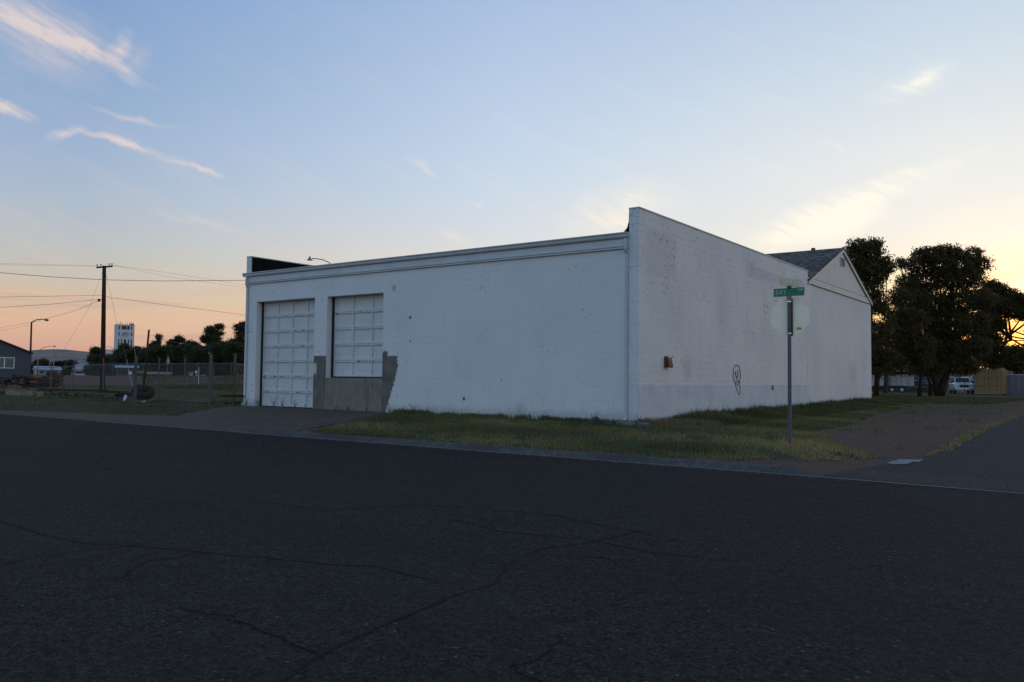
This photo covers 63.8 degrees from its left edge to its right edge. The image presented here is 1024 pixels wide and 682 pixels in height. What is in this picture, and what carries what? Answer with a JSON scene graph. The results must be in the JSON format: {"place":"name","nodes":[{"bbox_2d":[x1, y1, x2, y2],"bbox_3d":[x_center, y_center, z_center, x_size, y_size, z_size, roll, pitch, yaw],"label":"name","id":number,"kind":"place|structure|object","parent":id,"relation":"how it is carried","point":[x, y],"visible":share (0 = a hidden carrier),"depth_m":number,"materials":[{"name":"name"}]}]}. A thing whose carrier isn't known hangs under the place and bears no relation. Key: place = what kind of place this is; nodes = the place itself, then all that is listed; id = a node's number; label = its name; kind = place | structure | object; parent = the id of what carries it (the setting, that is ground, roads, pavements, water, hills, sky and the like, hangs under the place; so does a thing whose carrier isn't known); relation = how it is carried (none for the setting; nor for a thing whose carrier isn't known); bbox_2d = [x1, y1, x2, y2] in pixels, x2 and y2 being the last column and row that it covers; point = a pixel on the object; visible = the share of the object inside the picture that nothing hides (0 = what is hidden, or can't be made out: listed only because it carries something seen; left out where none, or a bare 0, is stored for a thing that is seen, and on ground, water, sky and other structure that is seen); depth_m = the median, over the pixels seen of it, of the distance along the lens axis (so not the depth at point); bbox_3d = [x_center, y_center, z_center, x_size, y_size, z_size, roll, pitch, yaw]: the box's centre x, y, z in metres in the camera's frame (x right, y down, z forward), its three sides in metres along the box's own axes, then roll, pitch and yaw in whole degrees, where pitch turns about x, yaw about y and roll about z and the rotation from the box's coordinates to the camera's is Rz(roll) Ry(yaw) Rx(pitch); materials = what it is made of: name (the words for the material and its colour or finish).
{"place":"outdoors","nodes":[
{"label":"outdoors","id":0,"kind":"place"},
{"bbox_2d":[36,389,81,394],"bbox_3d":[-22.971,2.652,41.889,2.314,0.472,0.799,1,-3,0],"label":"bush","id":1,"kind":"object","parent":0,"point":[54,390],"visible":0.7,"depth_m":41.80,"materials":[{"name":"green plant"}]},
{"bbox_2d":[0,385,242,415],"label":"field grass","id":2,"kind":"structure","parent":0,"point":[123,389],"depth_m":40.67,"materials":[{"name":"green plant"}]},
{"bbox_2d":[139,374,243,391],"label":"field grass","id":3,"kind":"structure","parent":0,"point":[216,386],"depth_m":99.44,"materials":[{"name":"green plant"}]},
{"bbox_2d":[0,406,385,430],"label":"driveway","id":4,"kind":"structure","parent":0,"point":[278,416],"depth_m":27.55,"materials":[{"name":"grey concrete"}]},
{"bbox_2d":[28,349,974,384],"bbox_3d":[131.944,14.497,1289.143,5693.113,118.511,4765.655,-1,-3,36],"label":"hills","id":5,"kind":"structure","parent":0,"point":[61,355],"depth_m":2418.48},
{"bbox_2d":[0,414,1023,681],"bbox_3d":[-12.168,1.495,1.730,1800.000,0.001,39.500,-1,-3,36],"label":"road","id":6,"kind":"structure","parent":0,"point":[800,578],"depth_m":6.77,"materials":[{"name":"grey asphalt"}]},
{"bbox_2d":[0,499,1019,680],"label":"crack sealant","id":7,"kind":"object","parent":6,"relation":"on","point":[294,672],"visible":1,"depth_m":6.68,"materials":[{"name":"black asphalt"}]},
{"bbox_2d":[100,421,1023,493],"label":"gutter strip","id":8,"kind":"object","parent":6,"relation":"on","point":[661,464],"visible":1,"depth_m":14.48,"materials":[{"name":"concrete"}]},
{"bbox_2d":[0,374,1023,492],"bbox_3d":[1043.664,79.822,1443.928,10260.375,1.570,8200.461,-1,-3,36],"label":"ground","id":9,"kind":"structure","parent":0,"point":[883,448],"depth_m":22.39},
{"bbox_2d":[6,385,21,389],"bbox_3d":[-32.116,3.130,53.092,0.846,0.568,0.500,0,-3,17],"label":"concrete block","id":10,"kind":"object","parent":9,"relation":"on","point":[13,387],"depth_m":52.89,"materials":[{"name":"grey concrete"}]},
{"bbox_2d":[5,390,26,394],"bbox_3d":[-27.596,2.897,45.757,0.900,0.385,0.552,1,-3,0],"label":"concrete block","id":11,"kind":"object","parent":9,"relation":"on","point":[13,392],"depth_m":45.51,"materials":[{"name":"grey concrete"}]},
{"bbox_2d":[0,339,32,379],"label":"grey shed","id":12,"kind":"structure","parent":9,"relation":"on","point":[15,360],"depth_m":74.15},
{"bbox_2d":[0,357,14,368],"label":"window","id":13,"kind":"structure","parent":12,"relation":"in","point":[5,362],"depth_m":73.88,"materials":[{"name":"white glass"}]},
{"bbox_2d":[0,375,38,387],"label":"brick pile","id":14,"kind":"object","parent":9,"relation":"on","point":[24,381],"visible":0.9,"depth_m":69.84,"materials":[{"name":"red brick"}]},
{"bbox_2d":[21,391,33,395],"bbox_3d":[-26.487,2.902,45.001,0.564,0.295,0.446,1,-3,-17],"label":"concrete block","id":15,"kind":"object","parent":9,"relation":"on","point":[28,393],"depth_m":44.83,"materials":[{"name":"grey concrete"}]},
{"bbox_2d":[29,388,42,393],"bbox_3d":[-28.763,3.050,49.745,0.740,0.452,0.397,0,-3,23],"label":"concrete block","id":16,"kind":"object","parent":9,"relation":"on","point":[33,389],"depth_m":49.61,"materials":[{"name":"grey concrete"}]},
{"bbox_2d":[30,319,48,374],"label":"street lamp","id":17,"kind":"object","parent":9,"relation":"on","point":[31,336],"visible":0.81,"depth_m":91.94,"materials":[{"name":"grey metal"}]},
{"bbox_2d":[31,358,49,373],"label":"background tree","id":18,"kind":"object","parent":9,"relation":"on","point":[43,362],"visible":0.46,"depth_m":229.51,"materials":[{"name":"green plant"}]},
{"bbox_2d":[37,346,55,374],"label":"street lamp","id":19,"kind":"object","parent":9,"relation":"on","point":[37,359],"visible":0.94,"depth_m":169.91,"materials":[{"name":"metal"}]},
{"bbox_2d":[29,371,65,386],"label":"brick pile","id":20,"kind":"object","parent":9,"relation":"on","point":[55,376],"visible":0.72,"depth_m":74.24,"materials":[{"name":"red brick"}]},
{"bbox_2d":[33,366,61,374],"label":"metal roof hall","id":21,"kind":"structure","parent":9,"relation":"on","point":[44,371],"depth_m":200.51,"materials":[{"name":"white metal"}]},
{"bbox_2d":[49,360,69,372],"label":"background tree","id":22,"kind":"object","parent":9,"relation":"on","point":[60,363],"visible":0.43,"depth_m":239.65,"materials":[{"name":"green plant"}]},
{"bbox_2d":[63,359,78,374],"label":"background tree","id":23,"kind":"object","parent":9,"relation":"on","point":[69,362],"visible":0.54,"depth_m":235.50,"materials":[{"name":"green plant"}]},
{"bbox_2d":[74,364,84,374],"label":"gabled shed","id":24,"kind":"structure","parent":9,"relation":"on","point":[78,368],"depth_m":189.97,"materials":[{"name":"metal"}]},
{"bbox_2d":[30,349,135,403],"bbox_3d":[-37.069,2.721,65.223,0.829,2.479,72.358,3,-3,-36],"label":"chain link fence","id":25,"kind":"object","parent":9,"relation":"on","point":[103,383],"visible":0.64,"depth_m":42.69,"materials":[{"name":"grey metal"}]},
{"bbox_2d":[62,389,108,396],"bbox_3d":[-21.506,2.658,41.540,2.373,0.462,0.782,1,-3,0],"label":"bush","id":26,"kind":"object","parent":9,"relation":"on","point":[84,390],"visible":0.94,"depth_m":41.43,"materials":[{"name":"green plant"}]},
{"bbox_2d":[81,345,100,375],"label":"background tree","id":27,"kind":"object","parent":9,"relation":"on","point":[95,350],"visible":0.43,"depth_m":149.67,"materials":[{"name":"green plant"}]},
{"bbox_2d":[83,354,113,375],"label":"background tree","id":28,"kind":"object","parent":9,"relation":"on","point":[96,359],"visible":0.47,"depth_m":141.24,"materials":[{"name":"green plant"}]},
{"bbox_2d":[96,263,112,389],"bbox_3d":[-30.721,-0.919,62.020,1.211,9.917,0.749,0,-3,7],"label":"utility pole","id":29,"kind":"object","parent":9,"relation":"on","point":[103,333],"visible":0.97,"depth_m":61.88,"materials":[{"name":"brown wood"}]},
{"bbox_2d":[0,299,100,307],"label":"overhead wire","id":30,"kind":"object","parent":29,"relation":"attached to","point":[48,304],"visible":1,"depth_m":60.96,"materials":[{"name":"black metal"}]},
{"bbox_2d":[20,295,97,296],"bbox_3d":[-35.142,-3.309,60.999,8.959,0.489,0.022,1,-3,-13],"label":"overhead wire","id":31,"kind":"object","parent":29,"relation":"attached to","point":[80,295],"visible":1,"depth_m":61.32,"materials":[{"name":"black metal"}]},
{"bbox_2d":[0,272,244,280],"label":"overhead wire","id":32,"kind":"object","parent":29,"relation":"attached to","point":[137,280],"visible":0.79,"depth_m":46.61,"materials":[{"name":"black metal"}]},
{"bbox_2d":[107,296,242,314],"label":"overhead wire","id":33,"kind":"object","parent":29,"relation":"attached to","point":[176,306],"visible":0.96,"depth_m":67.87,"materials":[{"name":"black metal"}]},
{"bbox_2d":[107,353,115,375],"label":"background tree","id":34,"kind":"object","parent":9,"relation":"on","point":[110,355],"visible":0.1,"depth_m":154.18,"materials":[{"name":"green plant"}]},
{"bbox_2d":[98,390,128,398],"bbox_3d":[-18.712,2.560,38.763,1.588,0.462,0.749,1,-3,0],"label":"bush","id":35,"kind":"object","parent":9,"relation":"on","point":[103,391],"visible":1,"depth_m":38.68,"materials":[{"name":"green plant"}]},
{"bbox_2d":[108,342,130,362],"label":"background tree","id":36,"kind":"object","parent":9,"relation":"on","point":[124,346],"visible":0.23,"depth_m":149.60,"materials":[{"name":"green plant"}]},
{"bbox_2d":[106,322,134,353],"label":"grain tower","id":37,"kind":"structure","parent":9,"relation":"on","point":[126,334],"depth_m":697.11,"materials":[{"name":"concrete"}]},
{"bbox_2d":[115,392,130,396],"bbox_3d":[-20.767,2.872,44.007,0.876,0.220,0.876,-1,0,36],"label":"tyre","id":38,"kind":"object","parent":9,"relation":"on","point":[128,395],"visible":0.56,"depth_m":43.66,"materials":[{"name":"rubber"}]},
{"bbox_2d":[109,346,142,372],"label":"background tree","id":39,"kind":"object","parent":9,"relation":"on","point":[120,357],"visible":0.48,"depth_m":139.00,"materials":[{"name":"green plant"}]},
{"bbox_2d":[115,365,138,375],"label":"shed","id":40,"kind":"structure","parent":9,"relation":"on","point":[118,370],"depth_m":127.89,"materials":[{"name":"grey"}]},
{"bbox_2d":[137,385,154,399],"bbox_3d":[-17.632,2.478,39.517,0.896,0.320,0.896,1,35,-14],"label":"tyre","id":41,"kind":"object","parent":9,"relation":"on","point":[151,390],"visible":0.7,"depth_m":39.40,"materials":[{"name":"rubber"}]},
{"bbox_2d":[143,330,149,384],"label":"bare pole","id":42,"kind":"object","parent":9,"relation":"on","point":[145,364],"visible":0.79,"depth_m":92.02,"materials":[{"name":"brown wood"}]},
{"bbox_2d":[140,339,158,373],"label":"background tree","id":43,"kind":"object","parent":9,"relation":"on","point":[153,343],"visible":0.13,"depth_m":147.88,"materials":[{"name":"green plant"}]},
{"bbox_2d":[136,344,181,374],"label":"background tree","id":44,"kind":"object","parent":9,"relation":"on","point":[161,352],"visible":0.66,"depth_m":137.17,"materials":[{"name":"green plant"}]},
{"bbox_2d":[154,333,163,346],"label":"background tree","id":45,"kind":"object","parent":9,"relation":"on","point":[158,337],"visible":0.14,"depth_m":159.92,"materials":[{"name":"green plant"}]},
{"bbox_2d":[146,372,171,374],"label":"shed","id":46,"kind":"structure","parent":9,"relation":"on","point":[156,373],"depth_m":128.13,"materials":[{"name":"grey metal"}]},
{"bbox_2d":[75,362,243,376],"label":"fence","id":47,"kind":"object","parent":9,"relation":"on","point":[157,369],"visible":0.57,"depth_m":118.76,"materials":[{"name":"grey metal"}]},
{"bbox_2d":[135,355,212,403],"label":"chain link gate","id":48,"kind":"structure","parent":9,"relation":"on","point":[159,372],"depth_m":36.28,"materials":[{"name":"grey metal"}]},
{"bbox_2d":[164,334,187,346],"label":"background tree","id":49,"kind":"object","parent":9,"relation":"on","point":[179,339],"visible":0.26,"depth_m":159.62,"materials":[{"name":"green plant"}]},
{"bbox_2d":[169,344,189,375],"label":"background tree","id":50,"kind":"object","parent":9,"relation":"on","point":[179,351],"visible":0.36,"depth_m":139.64,"materials":[{"name":"green plant"}]},
{"bbox_2d":[177,338,193,371],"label":"background tree","id":51,"kind":"object","parent":9,"relation":"on","point":[184,344],"visible":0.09,"depth_m":155.64,"materials":[{"name":"green plant"}]},
{"bbox_2d":[184,340,203,375],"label":"background tree","id":52,"kind":"object","parent":9,"relation":"on","point":[190,345],"visible":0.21,"depth_m":149.32,"materials":[{"name":"green plant"}]},
{"bbox_2d":[184,347,215,375],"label":"background tree","id":53,"kind":"object","parent":9,"relation":"on","point":[200,355],"visible":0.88,"depth_m":131.57,"materials":[{"name":"green plant"}]},
{"bbox_2d":[199,323,225,350],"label":"background tree","id":54,"kind":"object","parent":9,"relation":"on","point":[215,333],"visible":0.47,"depth_m":150.04,"materials":[{"name":"green plant"}]},
{"bbox_2d":[207,340,225,348],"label":"background tree","id":55,"kind":"object","parent":9,"relation":"on","point":[211,342],"visible":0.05,"depth_m":137.75,"materials":[{"name":"green plant"}]},
{"bbox_2d":[204,340,239,375],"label":"background tree","id":56,"kind":"object","parent":9,"relation":"on","point":[216,350],"visible":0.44,"depth_m":135.09,"materials":[{"name":"green plant"}]},
{"bbox_2d":[208,353,243,404],"bbox_3d":[-12.256,1.715,36.538,0.563,2.290,4.767,1,-3,2],"label":"gate post panel","id":57,"kind":"object","parent":9,"relation":"on","point":[211,376],"visible":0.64,"depth_m":35.07,"materials":[{"name":"grey metal"}]},
{"bbox_2d":[217,394,245,403],"bbox_3d":[-11.264,2.395,33.407,1.588,0.462,0.745,1,-3,0],"label":"bush","id":58,"kind":"object","parent":9,"relation":"on","point":[232,395],"visible":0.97,"depth_m":33.25,"materials":[{"name":"green plant"}]},
{"bbox_2d":[218,339,244,375],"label":"background tree","id":59,"kind":"object","parent":9,"relation":"on","point":[232,348],"visible":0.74,"depth_m":133.44,"materials":[{"name":"green plant"}]},
{"bbox_2d":[227,320,244,375],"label":"background tree","id":60,"kind":"object","parent":9,"relation":"on","point":[239,329],"visible":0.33,"depth_m":149.78,"materials":[{"name":"green plant"}]},
{"bbox_2d":[307,256,330,263],"bbox_3d":[-13.356,-1.007,57.865,2.319,9.891,0.557,1,-3,-9],"label":"street lamp","id":61,"kind":"object","parent":9,"relation":"on","point":[309,259],"visible":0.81,"depth_m":57.97,"materials":[{"name":"metal"}]},
{"bbox_2d":[220,428,826,476],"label":"kerb","id":62,"kind":"structure","parent":9,"relation":"on","point":[781,469],"depth_m":16.72,"materials":[{"name":"concrete"}]},
{"bbox_2d":[241,206,872,421],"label":"garage building","id":63,"kind":"structure","parent":9,"relation":"on","point":[650,314],"depth_m":27.32,"materials":[{"name":"paint"}]},
{"bbox_2d":[262,299,314,407],"bbox_3d":[-8.582,0.475,32.135,3.550,4.180,0.060,-1,-3,36],"label":"garage door","id":64,"kind":"structure","parent":63,"relation":"in","point":[288,337],"depth_m":32.25,"materials":[{"name":"paint"}]},
{"bbox_2d":[333,294,383,376],"bbox_3d":[-5.415,-0.198,29.853,2.980,2.985,0.060,-1,-3,36],"label":"garage door","id":65,"kind":"structure","parent":63,"relation":"in","point":[358,324],"depth_m":29.98,"materials":[{"name":"paint"}]},
{"bbox_2d":[111,407,1017,488],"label":"gravel","id":66,"kind":"structure","parent":9,"relation":"on","point":[694,467],"depth_m":16.60,"materials":[{"name":"grey gravel"}]},
{"bbox_2d":[588,416,599,421],"bbox_3d":[2.176,2.264,22.959,0.603,0.121,0.146,-28,14,5],"label":"rubble stone","id":67,"kind":"object","parent":9,"relation":"on","point":[594,419],"visible":0.42,"depth_m":22.90,"materials":[{"name":"grey stone"}]},
{"bbox_2d":[616,419,636,425],"bbox_3d":[3.020,2.207,21.890,0.541,0.158,0.363,6,8,19],"label":"rubble stone","id":68,"kind":"object","parent":9,"relation":"on","point":[625,422],"visible":0.7,"depth_m":21.81,"materials":[{"name":"concrete"}]},
{"bbox_2d":[636,422,650,426],"bbox_3d":[3.424,2.196,21.415,0.336,0.141,0.264,7,4,-15],"label":"rubble stone","id":69,"kind":"object","parent":9,"relation":"on","point":[641,424],"visible":0.74,"depth_m":21.34,"materials":[{"name":"concrete"}]},
{"bbox_2d":[771,278,808,445],"bbox_3d":[5.761,0.480,17.018,0.696,3.550,0.392,0,-3,4],"label":"stop sign","id":70,"kind":"object","parent":9,"relation":"on","point":[789,316],"visible":1,"depth_m":17.03,"materials":[{"name":"metal"}]},
{"bbox_2d":[842,236,904,396],"bbox_3d":[25.967,-1.848,60.842,5.528,12.068,3.583,1,-3,0],"label":"tall tree","id":71,"kind":"object","parent":9,"relation":"on","point":[868,265],"visible":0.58,"depth_m":60.15,"materials":[{"name":"green plant"}]},
{"bbox_2d":[872,386,932,392],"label":"flatbed trailer","id":72,"kind":"object","parent":9,"relation":"on","point":[901,388],"visible":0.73,"depth_m":97.82,"materials":[{"name":"black paint"}]},
{"bbox_2d":[871,374,883,385],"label":"white crate","id":73,"kind":"object","parent":72,"relation":"on","point":[881,381],"visible":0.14,"depth_m":98.18,"materials":[{"name":"metal"}]},
{"bbox_2d":[890,374,913,385],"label":"white crate","id":74,"kind":"object","parent":72,"relation":"on","point":[904,381],"visible":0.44,"depth_m":98.33,"materials":[{"name":"metal"}]},
{"bbox_2d":[871,370,947,391],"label":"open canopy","id":75,"kind":"object","parent":9,"relation":"on","point":[908,390],"visible":0.03,"depth_m":116.41,"materials":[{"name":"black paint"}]},
{"bbox_2d":[877,282,942,396],"bbox_3d":[30.869,-0.081,64.243,5.309,8.972,3.202,1,-3,0],"label":"slim tree","id":76,"kind":"object","parent":9,"relation":"on","point":[915,349],"visible":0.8,"depth_m":63.92,"materials":[{"name":"green plant"}]},
{"bbox_2d":[818,403,1023,449],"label":"scattered weeds","id":77,"kind":"object","parent":9,"relation":"on","point":[912,420],"visible":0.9,"depth_m":27.14,"materials":[{"name":"green plant"}]},
{"bbox_2d":[871,374,974,394],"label":"yard fence","id":78,"kind":"object","parent":9,"relation":"on","point":[887,376],"visible":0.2,"depth_m":82.07,"materials":[{"name":"grey metal"}]},
{"bbox_2d":[907,372,942,391],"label":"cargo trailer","id":79,"kind":"object","parent":9,"relation":"on","point":[924,381],"visible":0.32,"depth_m":102.51,"materials":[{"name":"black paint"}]},
{"bbox_2d":[871,329,978,392],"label":"bushy tree","id":80,"kind":"object","parent":9,"relation":"on","point":[885,387],"visible":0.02,"depth_m":96.96,"materials":[{"name":"green plant"}]},
{"bbox_2d":[883,242,1001,396],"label":"broad tree","id":81,"kind":"object","parent":9,"relation":"on","point":[955,270],"visible":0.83,"depth_m":67.07,"materials":[{"name":"green plant"}]},
{"bbox_2d":[949,377,974,393],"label":"pickup truck","id":82,"kind":"object","parent":9,"relation":"on","point":[956,383],"visible":0.98,"depth_m":90.66,"materials":[{"name":"white paint"}]},
{"bbox_2d":[918,411,1023,459],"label":"verge grass","id":83,"kind":"structure","parent":9,"relation":"on","point":[977,431],"depth_m":20.58,"materials":[{"name":"green plant"}]},
{"bbox_2d":[975,368,1006,393],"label":"shipping container","id":84,"kind":"object","parent":9,"relation":"on","point":[988,381],"visible":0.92,"depth_m":86.40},
{"bbox_2d":[977,370,987,392],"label":"door","id":85,"kind":"structure","parent":84,"relation":"in","point":[982,378],"depth_m":86.65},
{"bbox_2d":[989,369,1000,392],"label":"door","id":86,"kind":"structure","parent":84,"relation":"in","point":[994,377],"depth_m":86.00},
{"bbox_2d":[969,360,1022,387],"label":"background tree","id":87,"kind":"object","parent":9,"relation":"on","point":[984,367],"visible":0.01,"depth_m":131.38,"materials":[{"name":"green plant"}]},
{"bbox_2d":[973,274,1023,374],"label":"spreading tree","id":88,"kind":"object","parent":9,"relation":"on","point":[1009,306],"visible":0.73,"depth_m":77.31,"materials":[{"name":"green plant"}]},
{"bbox_2d":[1007,374,1023,394],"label":"metal wall","id":89,"kind":"structure","parent":9,"relation":"on","point":[1015,384],"depth_m":89.66,"materials":[{"name":"grey metal"}]},
{"bbox_2d":[0,0,1023,367],"label":"sky","id":90,"kind":"structure","parent":0,"point":[195,138],"materials":[{"name":"blue"}]},
{"bbox_2d":[308,393,946,460],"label":"grass","id":91,"kind":"structure","parent":0,"point":[744,422],"depth_m":20.98,"materials":[{"name":"green plant"}]},
{"bbox_2d":[635,416,722,427],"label":"dry grass","id":92,"kind":"structure","parent":0,"point":[671,421],"depth_m":21.98,"materials":[{"name":"green plant"}]},
{"bbox_2d":[824,413,1023,491],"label":"side road","id":93,"kind":"structure","parent":0,"point":[995,454],"depth_m":14.83,"materials":[{"name":"grey asphalt"}]},
{"bbox_2d":[887,459,922,463],"bbox_3d":[7.437,2.283,15.583,0.408,0.033,1.115,-2,-4,45],"label":"stop line","id":94,"kind":"object","parent":93,"relation":"on","point":[903,461],"visible":1,"depth_m":15.62,"materials":[{"name":"paint"}]},
{"bbox_2d":[872,394,1023,403],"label":"grass","id":95,"kind":"structure","parent":0,"point":[971,400],"depth_m":53.94,"materials":[{"name":"green plant"}]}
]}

